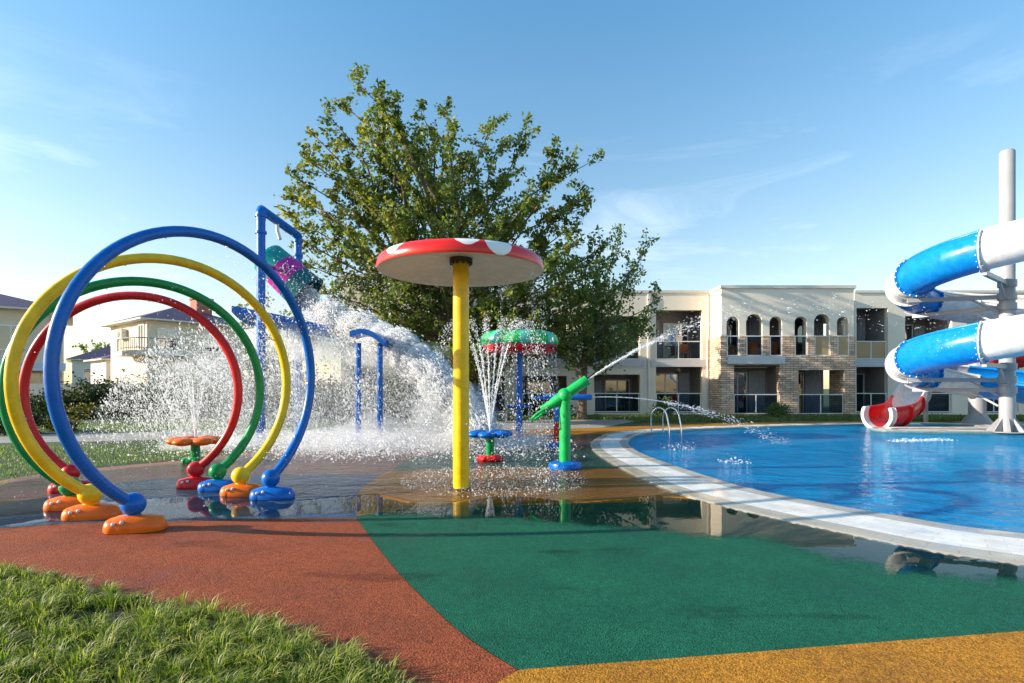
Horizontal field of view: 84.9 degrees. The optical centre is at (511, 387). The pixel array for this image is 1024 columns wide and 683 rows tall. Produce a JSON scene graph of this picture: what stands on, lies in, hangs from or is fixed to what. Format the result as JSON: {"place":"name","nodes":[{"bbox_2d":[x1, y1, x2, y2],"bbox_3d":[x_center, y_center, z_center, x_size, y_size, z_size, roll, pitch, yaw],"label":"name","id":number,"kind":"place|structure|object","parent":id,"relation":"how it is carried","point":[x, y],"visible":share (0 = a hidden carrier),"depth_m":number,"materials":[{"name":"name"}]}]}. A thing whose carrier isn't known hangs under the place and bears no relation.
{"place":"outdoors","nodes":[
{"label":"outdoors","id":0,"kind":"place"},
{"bbox_2d":[0,294,72,383],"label":"corner house","id":1,"kind":"structure","parent":0,"point":[13,310],"depth_m":34.85,"materials":[{"name":"paint"}]},
{"bbox_2d":[0,324,17,349],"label":"window","id":2,"kind":"structure","parent":1,"relation":"in","point":[6,331],"depth_m":34.32,"materials":[{"name":"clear glass"}]},
{"bbox_2d":[30,372,42,383],"bbox_3d":[-29.734,-0.150,35.322,1.660,1.660,0.068,0,0,-38],"label":"window","id":3,"kind":"structure","parent":1,"relation":"in","point":[36,377],"depth_m":35.21,"materials":[{"name":"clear glass"}]},
{"bbox_2d":[66,346,110,383],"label":"distant house","id":4,"kind":"structure","parent":0,"point":[81,369],"depth_m":70.80,"materials":[{"name":"paint"}]},
{"bbox_2d":[83,368,90,379],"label":"window","id":5,"kind":"structure","parent":4,"relation":"in","point":[86,371],"depth_m":70.89,"materials":[{"name":"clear glass"}]},
{"bbox_2d":[83,355,110,383],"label":"annex house","id":6,"kind":"structure","parent":0,"point":[100,366],"depth_m":52.91,"materials":[{"name":"paint"}]},
{"bbox_2d":[99,298,254,406],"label":"house","id":7,"kind":"structure","parent":0,"point":[127,336],"depth_m":46.03,"materials":[{"name":"paint"}]},
{"bbox_2d":[138,324,143,349],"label":"window","id":8,"kind":"structure","parent":7,"relation":"in","point":[141,326],"depth_m":44.63,"materials":[{"name":"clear glass"}]},
{"bbox_2d":[157,328,177,348],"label":"window","id":9,"kind":"structure","parent":7,"relation":"in","point":[161,333],"depth_m":45.10,"materials":[{"name":"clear glass"}]},
{"bbox_2d":[160,374,183,388],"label":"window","id":10,"kind":"structure","parent":7,"relation":"in","point":[160,374],"depth_m":45.31,"materials":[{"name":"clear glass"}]},
{"bbox_2d":[202,334,220,352],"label":"window","id":11,"kind":"structure","parent":7,"relation":"in","point":[204,335],"depth_m":47.69,"materials":[{"name":"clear glass"}]},
{"bbox_2d":[0,474,380,527],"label":"blue rubber ground","id":12,"kind":"structure","parent":0,"point":[335,501],"depth_m":7.22,"materials":[{"name":"blue rubber"}]},
{"bbox_2d":[13,575,405,682],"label":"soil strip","id":13,"kind":"object","parent":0,"point":[400,681],"visible":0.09,"depth_m":3.57,"materials":[{"name":"green plant"}]},
{"bbox_2d":[0,558,434,682],"bbox_3d":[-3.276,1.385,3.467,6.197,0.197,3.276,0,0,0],"label":"grass","id":14,"kind":"structure","parent":0,"point":[249,659],"depth_m":3.11,"materials":[{"name":"green plant"}]},
{"bbox_2d":[0,518,517,682],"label":"terracotta rubber ground","id":15,"kind":"structure","parent":0,"point":[343,579],"depth_m":4.46,"materials":[{"name":"red rubber"}]},
{"bbox_2d":[0,435,615,669],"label":"wet rubber ground","id":16,"kind":"structure","parent":0,"point":[28,489],"depth_m":10.54,"materials":[{"name":"rubber"}]},
{"bbox_2d":[0,434,677,500],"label":"rippled puddle water","id":17,"kind":"structure","parent":16,"relation":"on","point":[379,470],"depth_m":10.02,"materials":[{"name":"clear liquid"}]},
{"bbox_2d":[19,291,242,493],"bbox_3d":[-5.545,0.035,8.226,2.960,2.906,0.350,0,0,-11],"label":"spray hoop","id":18,"kind":"object","parent":17,"relation":"on","point":[195,470],"visible":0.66,"depth_m":8.22,"materials":[{"name":"red paint"}]},
{"bbox_2d":[0,276,263,511],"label":"spray hoop","id":19,"kind":"object","parent":17,"relation":"on","point":[216,483],"visible":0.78,"depth_m":7.71,"materials":[{"name":"green paint"}]},
{"bbox_2d":[165,435,220,463],"bbox_3d":[-6.330,1.229,11.200,1.010,0.522,1.040,0,0,0],"label":"flower fountain","id":20,"kind":"object","parent":17,"relation":"on","point":[196,443],"visible":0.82,"depth_m":10.96,"materials":[{"name":"orange paint"}]},
{"bbox_2d":[150,359,238,437],"bbox_3d":[-6.331,0.210,11.154,1.582,1.612,1.569,0,0,0],"label":"fountain fan","id":21,"kind":"object","parent":20,"relation":"attached to","point":[194,403],"visible":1,"depth_m":11.17},
{"bbox_2d":[11,271,466,504],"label":"water spray","id":22,"kind":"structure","parent":17,"relation":"on","point":[205,382],"depth_m":7.17,"materials":[{"name":"white liquid"}]},
{"bbox_2d":[72,286,498,449],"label":"water spray","id":23,"kind":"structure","parent":17,"relation":"on","point":[293,406],"depth_m":14.63,"materials":[{"name":"white liquid"}]},
{"bbox_2d":[232,205,339,442],"bbox_3d":[-6.375,-1.759,16.625,2.650,6.497,3.090,0,0,0],"label":"bucket gantry","id":24,"kind":"object","parent":17,"relation":"on","point":[263,214],"visible":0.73,"depth_m":15.45,"materials":[{"name":"blue metal"}]},
{"bbox_2d":[254,245,322,308],"bbox_3d":[-6.619,-3.273,16.625,1.932,1.896,1.240,0,0,0],"label":"tipping bucket","id":25,"kind":"object","parent":24,"relation":"attached to","point":[280,255],"visible":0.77,"depth_m":16.17,"materials":[{"name":"teal paint"}]},
{"bbox_2d":[296,285,508,450],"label":"falling water","id":26,"kind":"structure","parent":25,"relation":"attached to","point":[407,344],"depth_m":14.08,"materials":[{"name":"white liquid"}]},
{"bbox_2d":[84,214,588,463],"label":"water splash","id":27,"kind":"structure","parent":17,"relation":"on","point":[346,441],"depth_m":13.49,"materials":[{"name":"white liquid"}]},
{"bbox_2d":[350,329,388,447],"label":"spill arch","id":28,"kind":"structure","parent":17,"relation":"on","point":[356,333],"depth_m":13.94,"materials":[{"name":"blue paint"}]},
{"bbox_2d":[376,238,543,490],"bbox_3d":[-0.750,-0.286,8.240,2.434,3.548,2.434,0,0,0],"label":"mushroom shower","id":29,"kind":"object","parent":17,"relation":"on","point":[460,266],"visible":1,"depth_m":8.14,"materials":[{"name":"yellow paint"}]},
{"bbox_2d":[489,269,559,491],"bbox_3d":[0.231,-0.117,8.621,0.653,3.200,1.941,0,0,-21],"label":"drip curtain","id":30,"kind":"object","parent":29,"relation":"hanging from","point":[533,372],"visible":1,"depth_m":8.48,"materials":[{"name":"white liquid"}]},
{"bbox_2d":[469,429,512,461],"bbox_3d":[-0.452,1.177,11.500,0.933,0.626,0.961,0,0,0],"label":"flower fountain","id":31,"kind":"object","parent":17,"relation":"on","point":[487,435],"visible":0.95,"depth_m":11.28,"materials":[{"name":"blue paint"}]},
{"bbox_2d":[419,314,557,430],"bbox_3d":[-0.489,-0.271,11.492,2.929,2.368,2.882,0,0,0],"label":"fountain fan","id":32,"kind":"object","parent":31,"relation":"attached to","point":[489,419],"visible":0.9,"depth_m":11.43},
{"bbox_2d":[398,463,586,496],"bbox_3d":[-0.303,1.352,9.004,3.002,0.269,2.976,0,0,0],"label":"landing splash","id":33,"kind":"object","parent":17,"relation":"on","point":[498,482],"visible":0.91,"depth_m":8.74,"materials":[{"name":"white liquid"}]},
{"bbox_2d":[480,328,557,437],"bbox_3d":[0.214,-0.145,17.100,2.400,3.270,2.400,0,0,0],"label":"melon umbrella","id":34,"kind":"object","parent":17,"relation":"on","point":[549,346],"visible":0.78,"depth_m":16.30,"materials":[{"name":"green paint"}]},
{"bbox_2d":[478,350,558,438],"bbox_3d":[0.223,0.180,17.072,2.612,2.645,2.598,0,0,0],"label":"drip curtain","id":35,"kind":"object","parent":34,"relation":"hanging from","point":[485,353],"visible":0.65,"depth_m":17.01,"materials":[{"name":"white liquid"}]},
{"bbox_2d":[530,376,589,470],"bbox_3d":[0.895,0.632,10.400,1.107,1.715,0.620,0,0,0],"label":"water cannon","id":36,"kind":"object","parent":17,"relation":"on","point":[562,399],"visible":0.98,"depth_m":10.31,"materials":[{"name":"green paint"}]},
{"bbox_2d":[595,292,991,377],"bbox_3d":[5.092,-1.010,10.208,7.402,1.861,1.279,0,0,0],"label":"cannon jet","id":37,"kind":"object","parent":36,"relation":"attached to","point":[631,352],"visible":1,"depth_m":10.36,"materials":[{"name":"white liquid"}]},
{"bbox_2d":[532,394,591,448],"bbox_3d":[1.254,0.814,14.000,1.506,1.351,0.620,0,0,0],"label":"water cannon","id":38,"kind":"object","parent":17,"relation":"on","point":[574,397],"visible":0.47,"depth_m":13.93,"materials":[{"name":"blue paint"}]},
{"bbox_2d":[606,396,789,443],"bbox_3d":[4.719,0.844,14.437,5.456,1.260,0.565,0,0,-2],"label":"cannon jet","id":39,"kind":"object","parent":38,"relation":"attached to","point":[719,418],"visible":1,"depth_m":14.40,"materials":[{"name":"white liquid"}]},
{"bbox_2d":[0,420,635,442],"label":"concrete path","id":40,"kind":"structure","parent":0,"point":[574,424],"depth_m":18.83,"materials":[{"name":"beige concrete"}]},
{"bbox_2d":[393,449,618,470],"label":"teal rubber ground","id":41,"kind":"structure","parent":0,"point":[527,461],"depth_m":11.37,"materials":[{"name":"teal rubber"}]},
{"bbox_2d":[0,389,1023,482],"bbox_3d":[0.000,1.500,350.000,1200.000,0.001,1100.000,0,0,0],"label":"lawn ground","id":42,"kind":"structure","parent":0,"point":[634,423],"depth_m":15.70,"materials":[{"name":"green plant"}]},
{"bbox_2d":[0,403,69,434],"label":"shrub","id":43,"kind":"object","parent":42,"relation":"on","point":[38,419],"visible":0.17,"depth_m":18.23,"materials":[{"name":"green plant"}]},
{"bbox_2d":[29,387,78,417],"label":"shrub","id":44,"kind":"object","parent":42,"relation":"on","point":[41,404],"visible":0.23,"depth_m":28.47,"materials":[{"name":"green plant"}]},
{"bbox_2d":[36,414,83,431],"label":"shrub","id":45,"kind":"object","parent":42,"relation":"on","point":[73,424],"visible":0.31,"depth_m":19.46,"materials":[{"name":"green plant"}]},
{"bbox_2d":[29,383,119,412],"bbox_3d":[-28.052,0.575,31.500,11.985,1.850,0.100,0,0,0],"label":"panel fence","id":46,"kind":"object","parent":42,"relation":"on","point":[35,387],"visible":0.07,"depth_m":31.48,"materials":[{"name":"metal"}]},
{"bbox_2d":[46,399,120,419],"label":"shrub","id":47,"kind":"object","parent":42,"relation":"on","point":[87,413],"visible":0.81,"depth_m":26.85,"materials":[{"name":"green plant"}]},
{"bbox_2d":[71,339,109,352],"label":"distant tree","id":48,"kind":"object","parent":42,"relation":"on","point":[82,346],"visible":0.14,"depth_m":94.51,"materials":[{"name":"green plant"}]},
{"bbox_2d":[32,368,152,415],"bbox_3d":[-22.107,0.233,29.900,5.924,2.658,5.123,0,0,0],"label":"shrub","id":49,"kind":"object","parent":42,"relation":"on","point":[87,395],"visible":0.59,"depth_m":29.32,"materials":[{"name":"green plant"}]},
{"bbox_2d":[73,377,168,414],"bbox_3d":[-21.449,0.425,30.933,4.199,2.256,4.412,0,0,32],"label":"shrub","id":50,"kind":"object","parent":42,"relation":"on","point":[124,413],"visible":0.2,"depth_m":30.55,"materials":[{"name":"green plant"}]},
{"bbox_2d":[105,367,221,416],"bbox_3d":[-18.046,0.137,30.014,5.958,2.854,5.327,0,0,0],"label":"shrub","id":51,"kind":"object","parent":42,"relation":"on","point":[158,399],"visible":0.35,"depth_m":29.30,"materials":[{"name":"green plant"}]},
{"bbox_2d":[172,358,267,416],"bbox_3d":[-14.527,-0.008,29.799,5.416,3.088,4.943,0,0,0],"label":"shrub","id":52,"kind":"object","parent":42,"relation":"on","point":[215,394],"visible":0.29,"depth_m":28.90,"materials":[{"name":"green plant"}]},
{"bbox_2d":[243,346,293,379],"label":"distant tree","id":53,"kind":"object","parent":42,"relation":"on","point":[248,366],"visible":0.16,"depth_m":69.11,"materials":[{"name":"green plant"}]},
{"bbox_2d":[236,291,317,418],"bbox_3d":[-10.661,-1.553,26.997,5.178,6.111,2.066,0,0,7],"label":"young tree","id":54,"kind":"object","parent":42,"relation":"on","point":[286,338],"visible":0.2,"depth_m":26.90,"materials":[{"name":"green plant"}]},
{"bbox_2d":[221,357,335,416],"bbox_3d":[-11.759,-0.302,29.093,6.093,3.729,4.891,0,0,-24],"label":"shrub","id":55,"kind":"object","parent":42,"relation":"on","point":[274,391],"visible":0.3,"depth_m":28.07,"materials":[{"name":"green plant"}]},
{"bbox_2d":[286,376,372,421],"bbox_3d":[-8.176,0.444,26.425,4.662,2.187,4.219,0,0,-44],"label":"shrub","id":56,"kind":"object","parent":42,"relation":"on","point":[328,404],"visible":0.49,"depth_m":25.47,"materials":[{"name":"green plant"}]},
{"bbox_2d":[350,371,444,421],"bbox_3d":[-4.978,0.294,25.737,4.860,2.514,4.430,0,0,0],"label":"shrub","id":57,"kind":"object","parent":42,"relation":"on","point":[393,397],"visible":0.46,"depth_m":25.27,"materials":[{"name":"green plant"}]},
{"bbox_2d":[273,62,627,392],"bbox_3d":[-2.746,-6.145,24.438,15.166,15.335,7.998,0,0,0],"label":"broadleaf tree","id":58,"kind":"object","parent":42,"relation":"on","point":[402,225],"visible":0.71,"depth_m":23.31,"materials":[{"name":"green plant"}]},
{"bbox_2d":[514,393,577,417],"bbox_3d":[1.755,0.899,28.468,3.431,1.357,3.128,0,0,0],"label":"shrub","id":59,"kind":"object","parent":42,"relation":"on","point":[533,410],"visible":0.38,"depth_m":28.15,"materials":[{"name":"green plant"}]},
{"bbox_2d":[528,223,669,418],"bbox_3d":[4.225,-3.467,27.036,7.206,9.949,4.311,0,0,0],"label":"broadleaf tree","id":60,"kind":"object","parent":42,"relation":"on","point":[588,354],"visible":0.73,"depth_m":26.54,"materials":[{"name":"green plant"}]},
{"bbox_2d":[648,396,677,415],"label":"shrub","id":61,"kind":"object","parent":42,"relation":"on","point":[658,411],"visible":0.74,"depth_m":28.40,"materials":[{"name":"green plant"}]},
{"bbox_2d":[339,274,1023,417],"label":"hotel building","id":62,"kind":"structure","parent":42,"relation":"on","point":[850,352],"depth_m":31.20,"materials":[{"name":"beige paint"}]},
{"bbox_2d":[363,377,383,412],"bbox_3d":[-7.237,0.370,29.545,1.225,1.940,0.050,0,0,0],"label":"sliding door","id":63,"kind":"structure","parent":62,"relation":"in","point":[366,377],"depth_m":29.55,"materials":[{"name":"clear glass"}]},
{"bbox_2d":[478,381,502,410],"bbox_3d":[-1.268,0.466,33.145,1.454,1.769,0.050,0,0,0],"label":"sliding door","id":64,"kind":"structure","parent":62,"relation":"in","point":[498,406],"depth_m":33.15,"materials":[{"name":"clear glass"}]},
{"bbox_2d":[526,381,550,404],"bbox_3d":[1.585,0.466,33.145,1.454,1.769,0.050,0,0,0],"label":"sliding door","id":65,"kind":"structure","parent":62,"relation":"in","point":[546,385],"depth_m":33.15,"materials":[{"name":"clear glass"}]},
{"bbox_2d":[605,380,629,410],"bbox_3d":[6.234,0.424,33.145,1.486,1.852,0.050,0,0,0],"label":"sliding door","id":66,"kind":"structure","parent":62,"relation":"in","point":[611,386],"depth_m":33.15,"materials":[{"name":"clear glass"}]},
{"bbox_2d":[605,324,629,358],"bbox_3d":[6.234,-2.690,33.145,1.486,2.144,0.050,0,0,0],"label":"sliding door","id":67,"kind":"structure","parent":62,"relation":"in","point":[620,355],"depth_m":33.15,"materials":[{"name":"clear glass"}]},
{"bbox_2d":[656,373,677,410],"bbox_3d":[9.074,0.240,33.145,1.486,2.220,0.050,0,0,0],"label":"sliding door","id":68,"kind":"structure","parent":62,"relation":"in","point":[665,382],"depth_m":33.15,"materials":[{"name":"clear glass"}]},
{"bbox_2d":[667,396,677,407],"bbox_3d":[9.137,0.915,31.994,0.530,0.927,0.528,0,0,0],"label":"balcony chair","id":69,"kind":"object","parent":62,"relation":"on","point":[672,399],"visible":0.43,"depth_m":32.15,"materials":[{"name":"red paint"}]},
{"bbox_2d":[663,323,687,358],"bbox_3d":[9.689,-2.728,33.145,1.486,2.220,0.050,0,0,0],"label":"sliding door","id":70,"kind":"structure","parent":62,"relation":"in","point":[670,349],"depth_m":33.15,"materials":[{"name":"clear glass"}]},
{"bbox_2d":[680,344,690,358],"bbox_3d":[9.917,-2.053,31.994,0.530,0.927,0.528,0,0,0],"label":"balcony chair","id":71,"kind":"object","parent":62,"relation":"on","point":[684,348],"visible":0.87,"depth_m":32.15,"materials":[{"name":"orange fabric"}]},
{"bbox_2d":[728,349,734,354],"bbox_3d":[11.634,-1.907,29.970,0.588,0.396,0.139,0,0,0],"label":"beach towel","id":72,"kind":"object","parent":62,"relation":"hanging from","point":[731,351],"visible":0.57,"depth_m":29.92,"materials":[{"name":"brown fabric"}]},
{"bbox_2d":[726,318,746,354],"bbox_3d":[12.477,-2.846,31.695,1.668,2.280,0.050,0,0,0],"label":"sliding door","id":73,"kind":"structure","parent":62,"relation":"in","point":[731,327],"depth_m":31.70,"materials":[{"name":"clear glass"}]},
{"bbox_2d":[734,372,746,411],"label":"sliding door","id":74,"kind":"structure","parent":62,"relation":"in","point":[740,378],"depth_m":31.70,"materials":[{"name":"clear glass"}]},
{"bbox_2d":[747,342,757,354],"bbox_3d":[12.761,-2.099,29.970,0.809,0.720,0.139,0,0,0],"label":"beach towel","id":75,"kind":"object","parent":62,"relation":"hanging from","point":[752,347],"visible":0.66,"depth_m":29.92,"materials":[{"name":"orange fabric"}]},
{"bbox_2d":[771,342,777,354],"bbox_3d":[13.894,-2.119,29.970,0.618,0.720,0.139,0,0,0],"label":"beach towel","id":76,"kind":"object","parent":62,"relation":"hanging from","point":[774,348],"visible":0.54,"depth_m":29.92,"materials":[{"name":"orange fabric"}]},
{"bbox_2d":[794,318,803,354],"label":"sliding door","id":77,"kind":"structure","parent":62,"relation":"in","point":[798,325],"depth_m":31.70,"materials":[{"name":"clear glass"}]},
{"bbox_2d":[799,392,801,412],"bbox_3d":[15.211,0.780,29.650,0.184,1.160,0.100,0,0,0],"label":"door leaf","id":78,"kind":"structure","parent":62,"relation":"in","point":[800,396],"depth_m":29.60,"materials":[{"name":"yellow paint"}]},
{"bbox_2d":[799,372,803,411],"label":"sliding door","id":79,"kind":"structure","parent":62,"relation":"in","point":[801,374],"depth_m":31.70,"materials":[{"name":"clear glass"}]},
{"bbox_2d":[856,373,863,410],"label":"sliding door","id":80,"kind":"structure","parent":62,"relation":"in","point":[859,376],"depth_m":33.15,"materials":[{"name":"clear glass"}]},
{"bbox_2d":[905,324,912,339],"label":"sliding door","id":81,"kind":"structure","parent":62,"relation":"in","point":[908,327],"depth_m":33.15,"materials":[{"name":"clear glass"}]},
{"bbox_2d":[760,402,795,417],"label":"shrub","id":82,"kind":"object","parent":42,"relation":"on","point":[778,409],"visible":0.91,"depth_m":27.86,"materials":[{"name":"green plant"}]},
{"bbox_2d":[590,422,1023,566],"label":"pool coping","id":83,"kind":"object","parent":42,"relation":"on","point":[616,449],"visible":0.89,"depth_m":6.89,"materials":[{"name":"concrete"}]},
{"bbox_2d":[861,356,1023,428],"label":"red exit flume","id":84,"kind":"object","parent":42,"relation":"on","point":[903,406],"visible":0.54,"depth_m":22.44,"materials":[{"name":"paint"}]},
{"bbox_2d":[0,0,1023,388],"label":"sky","id":85,"kind":"structure","parent":0,"point":[763,142],"materials":[{"name":"blue"}]},
{"bbox_2d":[352,467,693,515],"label":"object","id":86,"kind":"structure","parent":0,"point":[368,500],"depth_m":8.14,"materials":[{"name":"rubber"}]},
{"bbox_2d":[511,421,861,436],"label":"ochre path","id":87,"kind":"structure","parent":0,"point":[590,431],"depth_m":21.09,"materials":[{"name":"rubber"}]},
{"bbox_2d":[357,500,1023,669],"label":"green rubber ground","id":88,"kind":"structure","parent":0,"point":[519,587],"depth_m":4.28,"materials":[{"name":"green rubber"}]},
{"bbox_2d":[495,413,1023,421],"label":"hotel lawn grass","id":89,"kind":"structure","parent":0,"point":[691,417],"depth_m":26.43,"materials":[{"name":"green plant"}]},
{"bbox_2d":[497,631,1023,682],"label":"ochre rubber ground","id":90,"kind":"structure","parent":0,"point":[990,658],"depth_m":2.98,"materials":[{"name":"rubber"}]},
{"bbox_2d":[629,424,1023,532],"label":"pool basin","id":91,"kind":"object","parent":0,"point":[804,491],"visible":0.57,"depth_m":19.67,"materials":[{"name":"liquid"}]},
{"bbox_2d":[630,425,1023,530],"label":"pool water","id":92,"kind":"structure","parent":0,"point":[867,467],"depth_m":11.31,"materials":[{"name":"blue liquid"}]},
{"bbox_2d":[650,407,681,456],"bbox_3d":[5.013,1.408,18.185,0.402,1.584,1.029,0,0,-38],"label":"pool ladder","id":93,"kind":"object","parent":92,"relation":"in","point":[665,412],"visible":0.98,"depth_m":17.96,"materials":[{"name":"silver metal"}]},
{"bbox_2d":[659,441,694,450],"bbox_3d":[4.212,1.421,14.299,0.943,0.314,0.930,0,0,0],"label":"landing splash","id":94,"kind":"object","parent":92,"relation":"on","point":[674,449],"visible":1,"depth_m":14.20,"materials":[{"name":"white liquid"}]},
{"bbox_2d":[718,453,748,463],"bbox_3d":[4.604,1.456,11.598,0.636,0.199,0.676,0,0,0],"label":"landing splash","id":95,"kind":"object","parent":92,"relation":"on","point":[741,462],"visible":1,"depth_m":11.58,"materials":[{"name":"white liquid"}]},
{"bbox_2d":[886,438,957,442],"bbox_3d":[11.906,1.506,16.313,2.400,0.148,0.713,0,0,-16],"label":"landing splash","id":96,"kind":"object","parent":92,"relation":"on","point":[921,440],"visible":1,"depth_m":16.18,"materials":[{"name":"white liquid"}]},
{"bbox_2d":[951,421,1023,429],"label":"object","id":97,"kind":"structure","parent":0,"point":[1022,422],"depth_m":22.63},
{"bbox_2d":[885,148,1023,432],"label":"spiral water slide","id":98,"kind":"object","parent":97,"relation":"on","point":[920,363],"visible":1,"depth_m":18.79,"materials":[{"name":"blue paint"}]},
{"label":"puddle water","id":99,"kind":"structure","parent":0,"visible":0},
{"bbox_2d":[3,253,290,521],"bbox_3d":[-4.292,-0.097,7.089,0.523,3.169,3.222,0,0,38],"label":"spray hoop","id":100,"kind":"object","parent":99,"relation":"on","point":[90,507],"visible":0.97,"depth_m":6.32,"materials":[{"name":"yellow paint"}]},
{"bbox_2d":[43,226,314,533],"bbox_3d":[-3.593,-0.198,6.697,0.559,3.371,3.430,0,0,24],"label":"spray hoop","id":101,"kind":"object","parent":99,"relation":"on","point":[133,519],"visible":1,"depth_m":5.75,"materials":[{"name":"blue paint"}]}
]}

